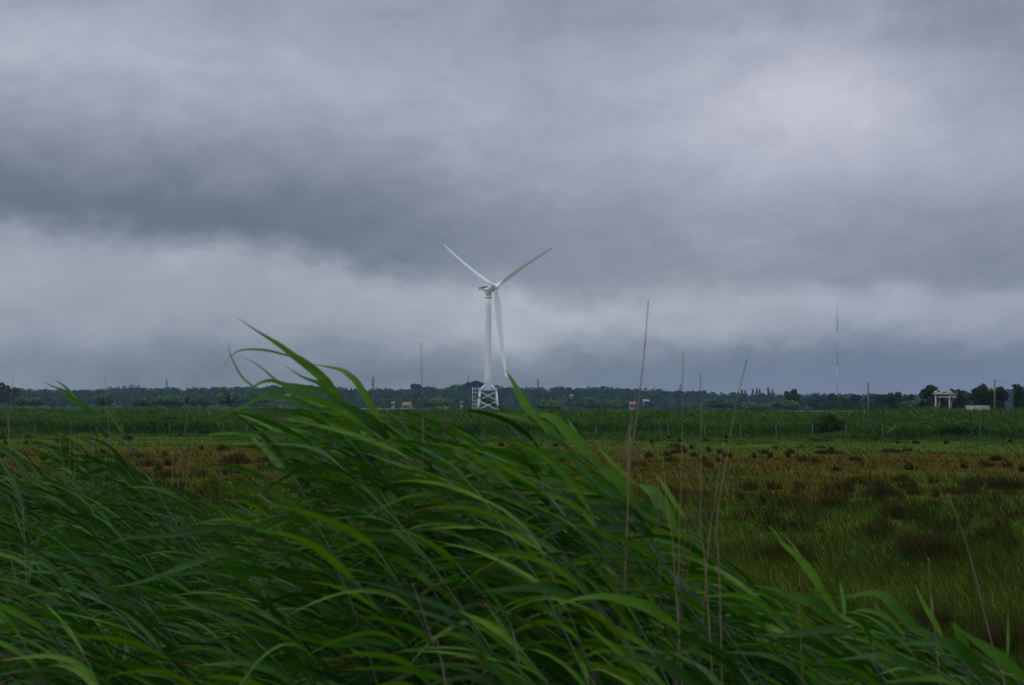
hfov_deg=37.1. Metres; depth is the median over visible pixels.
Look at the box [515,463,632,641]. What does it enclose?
reed
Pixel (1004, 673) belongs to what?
reed
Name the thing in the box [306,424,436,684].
reed
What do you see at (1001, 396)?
broadleaf tree
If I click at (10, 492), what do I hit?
reed
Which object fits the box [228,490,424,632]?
reed
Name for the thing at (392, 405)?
house
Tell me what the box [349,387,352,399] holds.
poplar tree
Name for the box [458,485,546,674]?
reed
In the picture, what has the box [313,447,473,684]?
reed
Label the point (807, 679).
reed
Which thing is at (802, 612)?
reed
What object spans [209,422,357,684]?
reed
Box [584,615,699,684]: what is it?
reed
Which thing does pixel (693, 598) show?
reed
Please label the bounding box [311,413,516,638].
reed
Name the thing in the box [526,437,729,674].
reed
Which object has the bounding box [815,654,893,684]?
reed
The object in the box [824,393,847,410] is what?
broadleaf tree
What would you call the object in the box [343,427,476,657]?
reed
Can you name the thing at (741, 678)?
reed
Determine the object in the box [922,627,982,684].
reed
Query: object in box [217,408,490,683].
reed
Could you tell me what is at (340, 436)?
reed
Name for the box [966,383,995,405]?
broadleaf tree
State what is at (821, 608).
reed
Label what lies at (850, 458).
rush tussock
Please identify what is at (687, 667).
reed
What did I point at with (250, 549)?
reed
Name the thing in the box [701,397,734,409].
willow tree
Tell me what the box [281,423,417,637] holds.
reed
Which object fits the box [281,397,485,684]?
reed
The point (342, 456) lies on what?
reed
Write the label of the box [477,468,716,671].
reed
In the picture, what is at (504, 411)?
reed
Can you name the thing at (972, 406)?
white shed
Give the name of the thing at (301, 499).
reed
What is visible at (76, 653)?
reed
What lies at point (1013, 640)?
rush tussock
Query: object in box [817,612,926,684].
reed
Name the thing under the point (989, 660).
reed
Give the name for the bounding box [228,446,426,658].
reed
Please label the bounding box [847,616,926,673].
reed
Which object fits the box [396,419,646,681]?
reed
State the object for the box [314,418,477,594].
reed
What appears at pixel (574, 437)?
reed
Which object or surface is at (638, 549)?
reed
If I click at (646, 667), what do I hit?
reed
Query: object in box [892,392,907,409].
broadleaf tree
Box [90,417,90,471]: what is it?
dead stalk
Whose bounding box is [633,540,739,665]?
reed
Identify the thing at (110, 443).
dead stalk
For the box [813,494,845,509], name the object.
rush tussock
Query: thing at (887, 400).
broadleaf tree
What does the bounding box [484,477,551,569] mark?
reed
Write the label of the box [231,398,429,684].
reed
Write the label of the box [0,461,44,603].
reed
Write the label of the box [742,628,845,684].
reed
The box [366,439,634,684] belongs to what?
reed
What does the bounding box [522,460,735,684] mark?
reed
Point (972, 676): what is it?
reed
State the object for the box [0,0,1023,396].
sky
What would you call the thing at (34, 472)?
reed
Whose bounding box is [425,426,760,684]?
reed
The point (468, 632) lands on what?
reed
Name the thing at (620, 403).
willow tree
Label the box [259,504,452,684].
reed
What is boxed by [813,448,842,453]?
rush tussock
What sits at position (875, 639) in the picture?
reed
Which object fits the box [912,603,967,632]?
rush tussock
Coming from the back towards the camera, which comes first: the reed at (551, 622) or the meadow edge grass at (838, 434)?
the meadow edge grass at (838, 434)
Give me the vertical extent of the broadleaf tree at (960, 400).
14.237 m
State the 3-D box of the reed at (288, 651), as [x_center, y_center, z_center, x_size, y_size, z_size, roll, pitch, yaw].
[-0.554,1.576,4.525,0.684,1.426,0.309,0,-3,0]
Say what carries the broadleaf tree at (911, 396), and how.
on the meadow
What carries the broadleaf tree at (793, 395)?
on the meadow
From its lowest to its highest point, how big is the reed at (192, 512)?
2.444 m
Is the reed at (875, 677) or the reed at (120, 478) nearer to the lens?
the reed at (875, 677)
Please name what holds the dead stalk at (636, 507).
on the meadow
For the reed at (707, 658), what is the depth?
4.86 m
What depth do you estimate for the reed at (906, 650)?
5.31 m
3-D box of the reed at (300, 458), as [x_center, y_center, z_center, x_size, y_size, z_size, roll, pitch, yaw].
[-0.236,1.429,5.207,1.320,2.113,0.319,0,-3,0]
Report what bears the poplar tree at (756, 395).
on the hills
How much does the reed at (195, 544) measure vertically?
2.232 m
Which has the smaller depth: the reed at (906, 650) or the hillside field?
the reed at (906, 650)
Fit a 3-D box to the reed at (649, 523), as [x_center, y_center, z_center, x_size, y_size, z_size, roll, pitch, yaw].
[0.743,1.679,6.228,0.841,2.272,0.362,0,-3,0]
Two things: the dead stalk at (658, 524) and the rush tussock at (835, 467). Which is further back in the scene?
the rush tussock at (835, 467)
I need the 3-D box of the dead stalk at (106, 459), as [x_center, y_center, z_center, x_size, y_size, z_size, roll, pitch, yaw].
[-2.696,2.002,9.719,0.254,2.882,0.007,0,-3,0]
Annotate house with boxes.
[391,401,394,409]
[402,401,411,410]
[629,401,635,410]
[642,399,649,404]
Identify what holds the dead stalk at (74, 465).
on the meadow
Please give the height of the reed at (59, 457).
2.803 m
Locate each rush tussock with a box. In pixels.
[218,452,251,463]
[255,455,279,461]
[750,532,824,562]
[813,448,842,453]
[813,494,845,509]
[830,465,841,470]
[844,477,864,483]
[848,455,862,460]
[857,481,901,496]
[880,448,904,452]
[880,500,918,519]
[880,524,976,561]
[889,473,911,481]
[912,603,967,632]
[960,607,1023,661]
[984,475,1023,490]
[988,454,1004,460]
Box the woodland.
[13,384,1023,411]
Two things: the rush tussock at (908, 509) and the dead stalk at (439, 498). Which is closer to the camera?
the dead stalk at (439, 498)
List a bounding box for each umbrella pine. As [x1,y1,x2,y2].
[410,383,421,390]
[464,380,483,387]
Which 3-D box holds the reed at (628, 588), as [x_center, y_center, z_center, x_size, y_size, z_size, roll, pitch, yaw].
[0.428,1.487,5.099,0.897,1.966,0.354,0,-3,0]
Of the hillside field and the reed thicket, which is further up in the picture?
the hillside field
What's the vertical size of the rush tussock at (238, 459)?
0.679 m
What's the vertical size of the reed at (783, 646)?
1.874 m
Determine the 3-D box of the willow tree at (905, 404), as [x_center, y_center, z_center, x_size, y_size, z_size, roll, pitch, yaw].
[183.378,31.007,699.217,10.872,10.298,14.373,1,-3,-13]
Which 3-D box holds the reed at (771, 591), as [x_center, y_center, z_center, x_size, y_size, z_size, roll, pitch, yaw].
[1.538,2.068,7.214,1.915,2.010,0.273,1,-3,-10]
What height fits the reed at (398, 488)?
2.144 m
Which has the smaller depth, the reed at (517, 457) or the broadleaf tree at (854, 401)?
the reed at (517, 457)
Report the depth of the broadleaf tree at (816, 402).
1244.03 m
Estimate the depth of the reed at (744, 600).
6.13 m
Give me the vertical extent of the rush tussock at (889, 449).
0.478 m
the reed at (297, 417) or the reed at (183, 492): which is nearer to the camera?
the reed at (297, 417)
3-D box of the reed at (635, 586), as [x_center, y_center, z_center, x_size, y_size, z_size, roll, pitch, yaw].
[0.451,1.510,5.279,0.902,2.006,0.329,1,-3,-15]
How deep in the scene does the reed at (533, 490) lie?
4.79 m
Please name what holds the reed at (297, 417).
on the meadow
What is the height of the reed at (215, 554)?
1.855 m
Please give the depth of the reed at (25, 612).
6.13 m
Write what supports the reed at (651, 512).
on the meadow
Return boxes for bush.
[806,413,847,435]
[913,422,956,436]
[950,422,992,437]
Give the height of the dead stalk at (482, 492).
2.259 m
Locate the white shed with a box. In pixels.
[966,405,989,410]
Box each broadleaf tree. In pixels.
[0,382,20,405]
[784,389,799,410]
[806,395,828,410]
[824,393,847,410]
[836,394,863,410]
[862,393,877,410]
[876,392,896,410]
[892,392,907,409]
[904,393,915,401]
[916,385,948,410]
[947,388,970,409]
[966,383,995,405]
[989,386,1009,408]
[1012,383,1023,409]
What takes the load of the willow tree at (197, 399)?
on the meadow
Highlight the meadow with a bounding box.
[0,427,1023,664]
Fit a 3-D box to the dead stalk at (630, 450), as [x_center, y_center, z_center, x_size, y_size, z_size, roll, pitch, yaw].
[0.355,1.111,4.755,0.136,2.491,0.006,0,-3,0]
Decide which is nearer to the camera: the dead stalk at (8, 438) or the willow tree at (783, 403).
the dead stalk at (8, 438)
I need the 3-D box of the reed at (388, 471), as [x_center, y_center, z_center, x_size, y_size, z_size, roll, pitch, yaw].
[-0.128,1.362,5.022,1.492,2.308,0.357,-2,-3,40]
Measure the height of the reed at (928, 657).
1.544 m
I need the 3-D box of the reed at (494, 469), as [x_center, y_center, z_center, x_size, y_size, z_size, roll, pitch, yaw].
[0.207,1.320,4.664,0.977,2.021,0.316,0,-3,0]
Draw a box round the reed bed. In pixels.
[0,404,1023,438]
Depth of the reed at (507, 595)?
4.84 m
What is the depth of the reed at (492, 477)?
5.20 m
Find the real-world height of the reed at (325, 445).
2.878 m
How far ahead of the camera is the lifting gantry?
449.68 m
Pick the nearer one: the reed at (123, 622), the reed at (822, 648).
the reed at (822, 648)
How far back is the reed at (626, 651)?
4.63 m
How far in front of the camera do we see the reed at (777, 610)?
5.82 m
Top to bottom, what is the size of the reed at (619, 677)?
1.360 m
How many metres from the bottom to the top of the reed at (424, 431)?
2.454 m
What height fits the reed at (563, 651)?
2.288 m
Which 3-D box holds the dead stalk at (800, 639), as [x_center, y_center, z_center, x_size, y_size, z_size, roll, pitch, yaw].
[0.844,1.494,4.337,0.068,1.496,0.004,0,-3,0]
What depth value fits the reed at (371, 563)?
5.20 m
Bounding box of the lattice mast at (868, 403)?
[867,383,869,408]
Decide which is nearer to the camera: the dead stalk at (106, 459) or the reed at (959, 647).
the reed at (959, 647)
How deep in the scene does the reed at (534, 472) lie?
5.06 m
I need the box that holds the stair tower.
[472,387,480,408]
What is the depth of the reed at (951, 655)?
5.08 m
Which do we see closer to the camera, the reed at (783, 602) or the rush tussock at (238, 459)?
the reed at (783, 602)
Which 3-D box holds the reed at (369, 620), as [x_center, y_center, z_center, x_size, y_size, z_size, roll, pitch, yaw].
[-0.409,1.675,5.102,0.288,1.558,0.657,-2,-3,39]
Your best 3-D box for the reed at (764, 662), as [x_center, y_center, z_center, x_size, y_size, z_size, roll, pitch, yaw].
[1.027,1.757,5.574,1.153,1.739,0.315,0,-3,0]
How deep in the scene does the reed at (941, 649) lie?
6.45 m
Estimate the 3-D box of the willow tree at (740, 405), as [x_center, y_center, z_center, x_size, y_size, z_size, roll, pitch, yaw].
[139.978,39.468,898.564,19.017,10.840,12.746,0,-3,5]
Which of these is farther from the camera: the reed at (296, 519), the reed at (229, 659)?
the reed at (296, 519)
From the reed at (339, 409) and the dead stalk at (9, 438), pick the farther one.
the dead stalk at (9, 438)
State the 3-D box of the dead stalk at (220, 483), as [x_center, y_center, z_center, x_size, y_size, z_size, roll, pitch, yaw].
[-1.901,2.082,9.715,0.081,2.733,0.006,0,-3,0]
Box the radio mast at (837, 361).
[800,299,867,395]
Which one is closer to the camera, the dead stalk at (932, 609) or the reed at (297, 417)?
the dead stalk at (932, 609)
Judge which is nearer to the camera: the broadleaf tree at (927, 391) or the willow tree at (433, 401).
the broadleaf tree at (927, 391)
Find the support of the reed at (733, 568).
on the meadow
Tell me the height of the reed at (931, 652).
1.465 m
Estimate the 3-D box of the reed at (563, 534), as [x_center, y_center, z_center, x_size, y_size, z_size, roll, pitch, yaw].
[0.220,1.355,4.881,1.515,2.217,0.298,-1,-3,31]
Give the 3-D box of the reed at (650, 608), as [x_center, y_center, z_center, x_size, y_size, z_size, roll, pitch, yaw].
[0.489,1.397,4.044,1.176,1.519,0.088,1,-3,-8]
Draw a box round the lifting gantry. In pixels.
[933,391,956,407]
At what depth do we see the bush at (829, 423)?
185.92 m
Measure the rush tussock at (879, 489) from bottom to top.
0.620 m
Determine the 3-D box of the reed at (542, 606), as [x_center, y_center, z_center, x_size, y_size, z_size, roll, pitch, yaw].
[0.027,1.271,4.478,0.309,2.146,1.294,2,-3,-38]
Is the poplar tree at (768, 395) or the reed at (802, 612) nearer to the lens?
the reed at (802, 612)
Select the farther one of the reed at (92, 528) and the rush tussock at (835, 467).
the rush tussock at (835, 467)
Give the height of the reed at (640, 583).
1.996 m
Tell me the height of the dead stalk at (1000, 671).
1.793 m
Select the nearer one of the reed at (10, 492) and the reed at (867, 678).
the reed at (867, 678)
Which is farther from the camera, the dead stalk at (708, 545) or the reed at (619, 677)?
the dead stalk at (708, 545)
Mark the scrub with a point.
(3, 406)
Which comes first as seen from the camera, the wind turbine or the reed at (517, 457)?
the reed at (517, 457)
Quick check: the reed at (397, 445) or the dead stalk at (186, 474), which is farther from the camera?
the dead stalk at (186, 474)
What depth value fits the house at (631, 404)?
997.91 m
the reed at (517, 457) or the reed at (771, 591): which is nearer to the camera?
the reed at (517, 457)
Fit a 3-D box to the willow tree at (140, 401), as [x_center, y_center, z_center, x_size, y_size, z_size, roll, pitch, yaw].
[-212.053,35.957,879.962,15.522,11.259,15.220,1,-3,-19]
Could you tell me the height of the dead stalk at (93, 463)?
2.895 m
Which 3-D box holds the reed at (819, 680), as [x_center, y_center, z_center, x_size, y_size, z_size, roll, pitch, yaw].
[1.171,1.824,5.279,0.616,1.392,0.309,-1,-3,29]
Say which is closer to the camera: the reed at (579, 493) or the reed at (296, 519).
the reed at (579, 493)
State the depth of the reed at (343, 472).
4.64 m
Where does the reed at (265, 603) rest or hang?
on the meadow
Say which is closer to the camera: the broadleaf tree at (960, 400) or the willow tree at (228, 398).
the broadleaf tree at (960, 400)
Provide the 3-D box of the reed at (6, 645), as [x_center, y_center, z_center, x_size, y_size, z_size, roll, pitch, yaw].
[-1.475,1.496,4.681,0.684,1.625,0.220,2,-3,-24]
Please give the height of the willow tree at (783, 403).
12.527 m
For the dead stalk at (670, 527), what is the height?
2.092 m
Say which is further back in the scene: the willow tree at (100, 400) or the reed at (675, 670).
the willow tree at (100, 400)
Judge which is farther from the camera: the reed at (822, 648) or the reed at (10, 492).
the reed at (10, 492)
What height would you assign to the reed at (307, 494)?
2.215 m
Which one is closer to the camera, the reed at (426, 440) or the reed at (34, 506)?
the reed at (426, 440)
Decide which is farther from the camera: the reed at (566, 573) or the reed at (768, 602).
the reed at (768, 602)
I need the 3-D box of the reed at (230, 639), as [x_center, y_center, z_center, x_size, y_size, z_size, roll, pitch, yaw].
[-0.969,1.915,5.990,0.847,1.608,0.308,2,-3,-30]
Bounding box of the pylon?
[370,376,375,389]
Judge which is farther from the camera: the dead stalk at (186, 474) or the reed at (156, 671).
the dead stalk at (186, 474)
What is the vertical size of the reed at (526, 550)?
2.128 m
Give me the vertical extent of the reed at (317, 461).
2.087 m
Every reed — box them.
[0,444,90,555]
[0,445,81,571]
[0,446,142,559]
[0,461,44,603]
[0,487,58,582]
[0,552,124,681]
[0,583,58,677]
[0,593,99,684]
[0,608,45,684]
[1,610,66,663]
[6,557,169,684]
[25,501,43,543]
[35,443,115,568]
[41,646,94,671]
[46,380,228,614]
[47,490,189,597]
[49,511,164,604]
[52,613,194,684]
[68,558,203,684]
[75,656,152,684]
[88,449,165,566]
[102,525,375,662]
[105,462,302,615]
[122,522,237,631]
[136,494,238,621]
[137,589,281,671]
[142,602,250,684]
[146,483,323,618]
[147,560,439,684]
[165,597,296,684]
[170,508,244,561]
[170,537,220,595]
[170,591,343,684]
[182,494,222,544]
[185,464,328,661]
[185,631,262,682]
[192,675,263,684]
[194,568,330,684]
[197,316,543,681]
[203,593,333,680]
[204,407,377,684]
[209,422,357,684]
[213,546,312,605]
[213,632,312,683]
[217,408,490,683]
[218,413,495,674]
[220,430,496,684]
[228,439,484,684]
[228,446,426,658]
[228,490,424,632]
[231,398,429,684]
[235,417,398,649]
[241,449,411,661]
[248,398,489,681]
[251,388,586,684]
[251,531,429,684]
[253,403,497,684]
[253,434,615,638]
[257,451,526,672]
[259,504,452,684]
[266,415,498,670]
[271,440,420,684]
[274,426,381,552]
[277,422,568,683]
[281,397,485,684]
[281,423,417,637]
[284,441,463,567]
[285,405,390,525]
[293,442,434,684]
[298,626,413,683]
[305,419,603,684]
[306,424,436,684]
[310,413,544,640]
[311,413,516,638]
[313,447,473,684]
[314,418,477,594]
[315,457,478,646]
[322,425,546,681]
[330,458,509,667]
[332,475,487,684]
[334,423,610,660]
[334,439,600,684]
[338,448,489,642]
[339,616,415,683]
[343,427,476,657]
[343,623,453,674]
[344,424,524,667]
[344,580,504,684]
[356,475,536,681]
[357,432,587,646]
[359,433,653,648]
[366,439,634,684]
[367,411,588,684]
[373,414,493,661]
[375,465,492,668]
[380,530,542,684]
[385,418,675,684]
[386,443,522,684]
[386,469,650,684]
[386,611,548,684]
[389,409,548,681]
[391,409,513,643]
[393,515,659,684]
[393,641,535,684]
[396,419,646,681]
[397,480,651,684]
[404,461,631,684]
[406,486,570,657]
[414,427,573,678]
[420,443,630,684]
[425,413,710,681]
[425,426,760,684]
[426,422,562,508]
[431,447,707,668]
[431,490,596,684]
[438,421,616,684]
[440,443,608,679]
[441,409,659,673]
[445,554,523,684]
[447,534,655,670]
[450,437,637,672]
[453,450,815,668]
[456,464,608,677]
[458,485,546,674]
[461,447,700,663]
[464,392,590,647]
[466,450,623,668]
[468,483,678,684]
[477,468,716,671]
[478,442,730,684]
[482,369,733,675]
[482,456,668,684]
[482,464,763,684]
[482,582,706,679]
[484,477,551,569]
[502,439,649,679]
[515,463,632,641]
[520,494,680,682]
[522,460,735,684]
[525,462,683,682]
[525,517,742,684]
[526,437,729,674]
[528,520,759,683]
[556,458,763,636]
[563,453,713,630]
[564,493,684,670]
[566,636,647,684]
[571,480,809,663]
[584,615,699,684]
[599,627,721,684]
[604,481,699,670]
[631,534,797,684]
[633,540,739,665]
[646,583,807,684]
[647,618,712,662]
[649,526,802,666]
[651,552,837,684]
[652,634,750,684]
[655,551,714,614]
[656,651,751,681]
[661,553,817,684]
[667,567,885,678]
[667,579,801,684]
[672,569,779,679]
[681,570,805,684]
[685,577,874,684]
[689,582,752,650]
[696,656,755,684]
[701,560,800,665]
[729,585,858,684]
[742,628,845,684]
[752,524,887,684]
[753,585,850,680]
[754,637,868,684]
[754,650,813,684]
[758,595,824,679]
[761,596,844,684]
[765,637,811,681]
[779,589,881,684]
[782,621,892,684]
[783,596,922,684]
[784,665,827,684]
[814,658,879,684]
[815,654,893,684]
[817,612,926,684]
[824,625,977,684]
[832,623,957,680]
[834,585,1023,684]
[836,644,901,682]
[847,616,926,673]
[855,630,967,684]
[859,633,903,677]
[859,636,962,681]
[874,631,991,684]
[877,636,958,684]
[881,669,961,684]
[902,629,971,684]
[911,649,1010,684]
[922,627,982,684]
[923,638,960,678]
[924,665,978,684]
[948,663,989,684]
[955,648,1019,684]
[982,663,1023,683]
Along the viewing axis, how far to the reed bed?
207.62 m
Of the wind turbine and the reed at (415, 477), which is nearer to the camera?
the reed at (415, 477)
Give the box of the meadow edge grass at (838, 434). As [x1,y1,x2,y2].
[0,423,1023,446]
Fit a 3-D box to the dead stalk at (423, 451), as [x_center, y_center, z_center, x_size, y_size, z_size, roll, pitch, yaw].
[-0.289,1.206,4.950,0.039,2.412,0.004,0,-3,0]
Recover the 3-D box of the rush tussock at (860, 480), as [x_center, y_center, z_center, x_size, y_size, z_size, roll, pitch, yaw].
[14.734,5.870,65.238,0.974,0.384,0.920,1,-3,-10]
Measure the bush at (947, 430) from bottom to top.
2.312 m
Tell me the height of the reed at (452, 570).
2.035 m
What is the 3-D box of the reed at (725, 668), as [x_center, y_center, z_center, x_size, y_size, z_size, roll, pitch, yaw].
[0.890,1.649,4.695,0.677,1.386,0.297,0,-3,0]
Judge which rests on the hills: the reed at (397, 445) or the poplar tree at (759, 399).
the poplar tree at (759, 399)
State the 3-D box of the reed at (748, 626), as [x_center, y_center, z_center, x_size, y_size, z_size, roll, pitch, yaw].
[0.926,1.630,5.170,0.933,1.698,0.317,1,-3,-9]
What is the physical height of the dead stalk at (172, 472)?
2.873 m
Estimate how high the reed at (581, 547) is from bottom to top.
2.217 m
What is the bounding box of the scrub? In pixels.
[0,403,804,411]
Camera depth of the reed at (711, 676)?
4.08 m
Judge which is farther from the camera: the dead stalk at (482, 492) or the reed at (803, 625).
the dead stalk at (482, 492)
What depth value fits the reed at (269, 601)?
5.68 m
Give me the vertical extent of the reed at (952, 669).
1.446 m
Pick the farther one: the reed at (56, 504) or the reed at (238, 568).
the reed at (56, 504)
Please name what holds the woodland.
on the hills
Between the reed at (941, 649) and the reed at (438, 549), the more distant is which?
the reed at (941, 649)
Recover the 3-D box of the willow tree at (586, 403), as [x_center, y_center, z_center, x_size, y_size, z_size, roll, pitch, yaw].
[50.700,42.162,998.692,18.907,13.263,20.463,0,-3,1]
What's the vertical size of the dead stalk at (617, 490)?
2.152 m
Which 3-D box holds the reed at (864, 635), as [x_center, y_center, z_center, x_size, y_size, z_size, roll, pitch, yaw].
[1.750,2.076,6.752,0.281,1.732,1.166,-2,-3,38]
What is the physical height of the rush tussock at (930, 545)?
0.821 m
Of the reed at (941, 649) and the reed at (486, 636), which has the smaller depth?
the reed at (486, 636)
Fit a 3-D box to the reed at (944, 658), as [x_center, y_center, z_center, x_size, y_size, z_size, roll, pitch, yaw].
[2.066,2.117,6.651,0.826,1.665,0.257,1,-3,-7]
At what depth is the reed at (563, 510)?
5.77 m
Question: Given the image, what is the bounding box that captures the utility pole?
[994,379,995,409]
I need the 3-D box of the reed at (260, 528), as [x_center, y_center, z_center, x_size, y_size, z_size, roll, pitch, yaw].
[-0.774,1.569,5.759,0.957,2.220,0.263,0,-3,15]
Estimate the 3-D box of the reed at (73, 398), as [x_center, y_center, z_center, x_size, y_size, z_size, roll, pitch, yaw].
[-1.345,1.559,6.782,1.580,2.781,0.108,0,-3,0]
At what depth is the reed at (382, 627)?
5.23 m
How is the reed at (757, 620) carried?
on the meadow
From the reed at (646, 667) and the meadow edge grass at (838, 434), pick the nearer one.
the reed at (646, 667)
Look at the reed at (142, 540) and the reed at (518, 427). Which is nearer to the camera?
the reed at (518, 427)
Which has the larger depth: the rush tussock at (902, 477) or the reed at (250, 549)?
the rush tussock at (902, 477)
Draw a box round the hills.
[15,391,1011,410]
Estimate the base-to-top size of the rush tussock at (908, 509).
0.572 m
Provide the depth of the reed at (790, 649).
5.52 m
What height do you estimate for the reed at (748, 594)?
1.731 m
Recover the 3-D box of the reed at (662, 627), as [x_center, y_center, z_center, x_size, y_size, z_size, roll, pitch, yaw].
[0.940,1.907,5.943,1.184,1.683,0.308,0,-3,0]
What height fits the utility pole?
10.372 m
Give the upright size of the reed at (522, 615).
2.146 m
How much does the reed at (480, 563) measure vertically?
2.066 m
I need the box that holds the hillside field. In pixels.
[376,399,400,400]
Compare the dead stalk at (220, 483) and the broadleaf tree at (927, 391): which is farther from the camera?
the broadleaf tree at (927, 391)
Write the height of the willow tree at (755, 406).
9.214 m
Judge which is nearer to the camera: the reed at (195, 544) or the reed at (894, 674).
the reed at (894, 674)
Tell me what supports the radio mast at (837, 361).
on the meadow
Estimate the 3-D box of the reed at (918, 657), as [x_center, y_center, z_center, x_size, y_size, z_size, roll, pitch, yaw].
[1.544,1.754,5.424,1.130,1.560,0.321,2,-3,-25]
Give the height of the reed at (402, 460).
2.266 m
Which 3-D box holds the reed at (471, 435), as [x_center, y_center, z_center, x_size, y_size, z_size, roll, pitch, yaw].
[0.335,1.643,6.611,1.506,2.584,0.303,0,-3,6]
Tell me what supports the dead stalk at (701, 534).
on the meadow
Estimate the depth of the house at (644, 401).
1936.74 m
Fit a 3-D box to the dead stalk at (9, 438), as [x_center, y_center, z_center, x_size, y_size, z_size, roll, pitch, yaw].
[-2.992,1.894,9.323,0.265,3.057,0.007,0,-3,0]
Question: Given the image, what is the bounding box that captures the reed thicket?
[0,415,1021,684]
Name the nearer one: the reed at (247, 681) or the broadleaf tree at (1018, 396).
the reed at (247, 681)
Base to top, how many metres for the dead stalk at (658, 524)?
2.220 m
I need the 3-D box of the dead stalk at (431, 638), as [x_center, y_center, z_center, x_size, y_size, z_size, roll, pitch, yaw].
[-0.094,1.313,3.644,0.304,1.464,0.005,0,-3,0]
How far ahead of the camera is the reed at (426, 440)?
5.38 m
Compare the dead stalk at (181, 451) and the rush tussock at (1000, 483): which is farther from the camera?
the rush tussock at (1000, 483)
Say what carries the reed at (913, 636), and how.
on the meadow
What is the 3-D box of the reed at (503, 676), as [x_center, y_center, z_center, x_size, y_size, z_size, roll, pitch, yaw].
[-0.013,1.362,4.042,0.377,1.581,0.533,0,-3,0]
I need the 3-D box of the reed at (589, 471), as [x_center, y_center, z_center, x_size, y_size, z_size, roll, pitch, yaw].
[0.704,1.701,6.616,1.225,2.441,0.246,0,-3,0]
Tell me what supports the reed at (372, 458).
on the meadow
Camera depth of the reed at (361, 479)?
6.26 m
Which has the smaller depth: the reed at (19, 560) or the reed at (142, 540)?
the reed at (19, 560)
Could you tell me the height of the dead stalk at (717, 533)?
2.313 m
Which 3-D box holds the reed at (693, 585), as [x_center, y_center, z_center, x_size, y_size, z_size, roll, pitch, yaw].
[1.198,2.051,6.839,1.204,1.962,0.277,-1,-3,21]
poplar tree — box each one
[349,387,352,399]
[750,389,754,401]
[754,388,757,402]
[758,389,761,403]
[765,387,770,402]
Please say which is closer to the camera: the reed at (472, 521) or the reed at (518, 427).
the reed at (518, 427)
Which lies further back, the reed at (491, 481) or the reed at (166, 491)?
the reed at (166, 491)
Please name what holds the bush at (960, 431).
on the meadow
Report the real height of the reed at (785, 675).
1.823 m
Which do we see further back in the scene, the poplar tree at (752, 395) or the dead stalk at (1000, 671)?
the poplar tree at (752, 395)
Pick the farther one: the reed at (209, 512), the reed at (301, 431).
the reed at (209, 512)
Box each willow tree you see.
[13,396,43,406]
[94,395,112,406]
[131,396,156,406]
[151,394,184,408]
[183,394,210,409]
[215,391,241,406]
[243,393,270,407]
[414,395,452,407]
[534,399,562,408]
[575,397,603,410]
[606,399,630,409]
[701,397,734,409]
[733,401,756,410]
[742,403,769,410]
[766,398,800,411]
[897,399,919,410]
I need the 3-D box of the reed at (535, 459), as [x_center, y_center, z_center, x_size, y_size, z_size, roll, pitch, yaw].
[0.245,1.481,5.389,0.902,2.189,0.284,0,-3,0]
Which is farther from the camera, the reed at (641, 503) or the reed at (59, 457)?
the reed at (59, 457)
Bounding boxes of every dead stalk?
[6,402,14,470]
[8,378,13,588]
[74,440,74,528]
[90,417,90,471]
[92,430,96,515]
[101,431,112,504]
[105,381,120,527]
[170,439,173,538]
[175,384,193,542]
[178,434,193,557]
[218,458,222,537]
[412,583,445,684]
[421,353,423,684]
[429,407,446,661]
[479,406,484,636]
[589,424,629,659]
[617,406,633,684]
[620,300,648,684]
[630,437,640,665]
[654,387,661,676]
[658,419,682,684]
[673,502,699,684]
[676,472,694,684]
[677,369,682,684]
[698,437,723,682]
[700,372,712,682]
[716,358,747,684]
[796,603,802,684]
[928,558,940,684]
[948,494,1005,684]
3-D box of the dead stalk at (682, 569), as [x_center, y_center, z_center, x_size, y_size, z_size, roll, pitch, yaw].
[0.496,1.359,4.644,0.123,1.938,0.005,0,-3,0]
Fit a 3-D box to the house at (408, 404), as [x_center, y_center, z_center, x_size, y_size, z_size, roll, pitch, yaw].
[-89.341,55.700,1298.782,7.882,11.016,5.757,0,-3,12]
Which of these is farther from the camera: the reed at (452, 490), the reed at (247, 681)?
the reed at (452, 490)
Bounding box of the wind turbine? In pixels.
[444,244,552,409]
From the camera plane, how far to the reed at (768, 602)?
6.35 m
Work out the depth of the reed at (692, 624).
4.87 m
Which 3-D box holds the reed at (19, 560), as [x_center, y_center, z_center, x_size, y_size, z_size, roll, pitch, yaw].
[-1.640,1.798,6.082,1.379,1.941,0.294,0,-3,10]
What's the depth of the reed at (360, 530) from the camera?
5.83 m
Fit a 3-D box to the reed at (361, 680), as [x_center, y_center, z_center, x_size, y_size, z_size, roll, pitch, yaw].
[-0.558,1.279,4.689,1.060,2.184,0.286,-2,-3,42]
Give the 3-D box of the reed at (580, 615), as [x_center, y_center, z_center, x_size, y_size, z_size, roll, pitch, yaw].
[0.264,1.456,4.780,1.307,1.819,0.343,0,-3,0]
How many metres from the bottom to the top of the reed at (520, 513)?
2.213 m
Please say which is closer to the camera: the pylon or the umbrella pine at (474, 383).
the umbrella pine at (474, 383)
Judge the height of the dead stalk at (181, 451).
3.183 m

